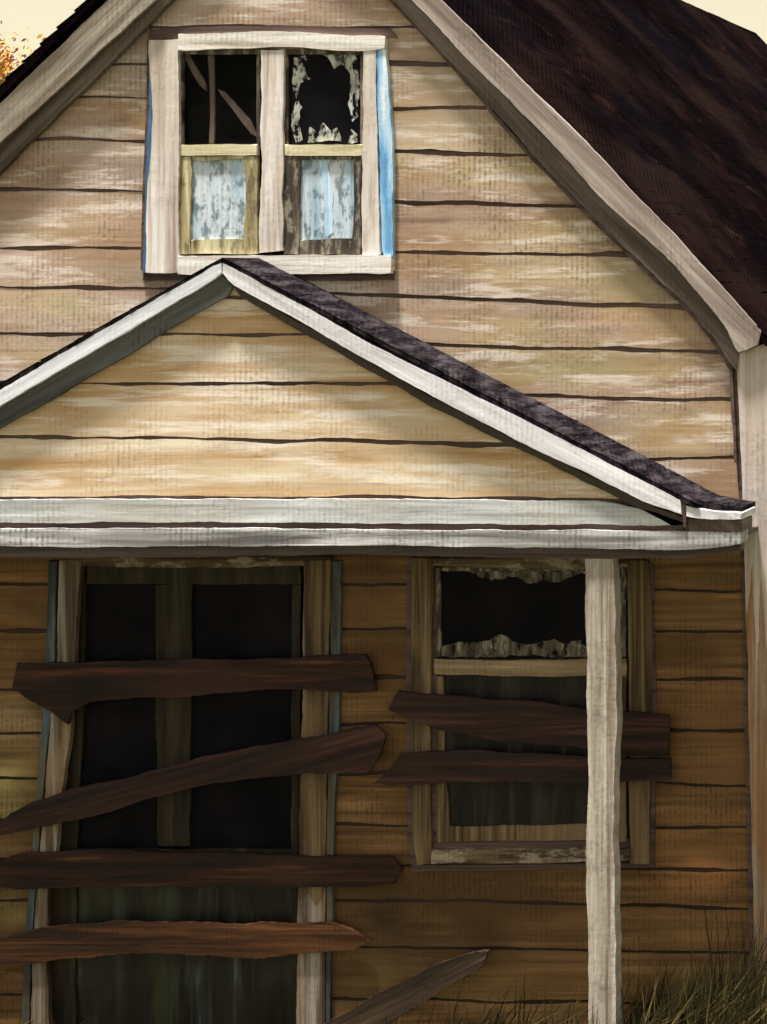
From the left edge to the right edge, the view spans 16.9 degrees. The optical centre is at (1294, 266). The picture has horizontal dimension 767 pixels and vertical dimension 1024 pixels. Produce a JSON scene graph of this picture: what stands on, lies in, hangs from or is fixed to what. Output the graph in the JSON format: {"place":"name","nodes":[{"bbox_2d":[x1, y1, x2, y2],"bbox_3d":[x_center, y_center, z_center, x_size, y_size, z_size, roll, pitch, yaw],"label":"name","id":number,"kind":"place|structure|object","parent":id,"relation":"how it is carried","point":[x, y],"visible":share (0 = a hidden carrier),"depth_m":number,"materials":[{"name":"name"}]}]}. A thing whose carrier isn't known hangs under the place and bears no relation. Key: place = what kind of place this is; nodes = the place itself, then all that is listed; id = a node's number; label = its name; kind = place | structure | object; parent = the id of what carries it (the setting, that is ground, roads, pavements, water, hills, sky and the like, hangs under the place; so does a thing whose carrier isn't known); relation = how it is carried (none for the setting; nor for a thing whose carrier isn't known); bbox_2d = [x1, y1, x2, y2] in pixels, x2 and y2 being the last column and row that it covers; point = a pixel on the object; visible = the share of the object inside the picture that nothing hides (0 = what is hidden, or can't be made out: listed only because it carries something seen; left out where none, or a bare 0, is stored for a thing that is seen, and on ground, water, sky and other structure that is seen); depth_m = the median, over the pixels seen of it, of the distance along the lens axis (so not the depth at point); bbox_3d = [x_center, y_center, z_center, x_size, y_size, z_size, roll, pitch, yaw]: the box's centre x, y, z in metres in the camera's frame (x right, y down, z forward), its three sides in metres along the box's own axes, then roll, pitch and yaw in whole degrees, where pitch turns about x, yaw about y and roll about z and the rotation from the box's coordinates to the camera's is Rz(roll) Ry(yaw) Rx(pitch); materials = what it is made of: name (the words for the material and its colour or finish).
{"place":"outdoors","nodes":[
{"label":"outdoors","id":0,"kind":"place"},
{"bbox_2d":[0,0,766,78],"label":"sky","id":1,"kind":"structure","parent":0,"point":[43,17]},
{"label":"ground","id":2,"kind":"structure","parent":0,"visible":0},
{"bbox_2d":[0,21,46,84],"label":"autumn tree","id":3,"kind":"object","parent":2,"relation":"on","point":[4,68],"visible":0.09,"depth_m":24.84,"materials":[{"name":"orange plant"}]},
{"bbox_2d":[0,0,766,1023],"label":"abandoned house","id":4,"kind":"structure","parent":2,"relation":"on","point":[418,346],"depth_m":15.99,"materials":[{"name":"beige paint"}]},
{"bbox_2d":[21,555,342,1023],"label":"door","id":5,"kind":"structure","parent":4,"relation":"in","point":[234,607],"depth_m":16.04,"materials":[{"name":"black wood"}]},
{"bbox_2d":[0,920,371,966],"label":"plank","id":6,"kind":"object","parent":4,"relation":"attached to","point":[260,940],"visible":1,"depth_m":15.91,"materials":[{"name":"brown wood"}]},
{"bbox_2d":[0,724,386,834],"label":"plank","id":7,"kind":"object","parent":4,"relation":"attached to","point":[356,750],"visible":1,"depth_m":15.89,"materials":[{"name":"brown wood"}]},
{"bbox_2d":[12,654,376,723],"bbox_3d":[-7.896,3.030,15.933,2.611,0.504,0.030,0,0,0],"label":"plank","id":8,"kind":"object","parent":4,"relation":"attached to","point":[62,691],"visible":1,"depth_m":15.92,"materials":[{"name":"brown wood"}]},
{"bbox_2d":[0,848,403,889],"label":"plank","id":9,"kind":"object","parent":4,"relation":"attached to","point":[103,867],"visible":1,"depth_m":15.92,"materials":[{"name":"brown wood"}]},
{"bbox_2d":[141,25,397,280],"bbox_3d":[-7.382,-0.821,15.982,1.847,1.844,0.115,0,0,0],"label":"window","id":10,"kind":"structure","parent":4,"relation":"in","point":[324,132],"depth_m":15.97,"materials":[{"name":"beige paint"}]},
{"bbox_2d":[375,748,672,785],"bbox_3d":[-5.531,3.586,15.914,2.136,0.261,0.032,0,0,0],"label":"plank","id":11,"kind":"object","parent":4,"relation":"attached to","point":[452,766],"visible":0.88,"depth_m":15.90,"materials":[{"name":"brown wood"}]},
{"bbox_2d":[388,690,669,756],"bbox_3d":[-5.486,3.272,15.912,2.014,0.474,0.032,0,0,0],"label":"plank","id":12,"kind":"object","parent":4,"relation":"attached to","point":[543,723],"visible":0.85,"depth_m":15.90,"materials":[{"name":"brown wood"}]},
{"bbox_2d":[406,557,656,871],"bbox_3d":[-5.494,3.218,15.978,1.805,2.268,0.095,0,0,0],"label":"window","id":13,"kind":"structure","parent":4,"relation":"in","point":[498,627],"depth_m":15.98,"materials":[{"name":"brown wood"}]},
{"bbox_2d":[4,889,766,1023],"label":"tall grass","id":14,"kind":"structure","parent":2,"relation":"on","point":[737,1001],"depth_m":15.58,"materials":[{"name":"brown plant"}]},
{"bbox_2d":[324,949,489,1023],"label":"plank","id":15,"kind":"object","parent":2,"relation":"on","point":[414,991],"visible":0.99,"depth_m":15.87,"materials":[{"name":"brown wood"}]}
]}

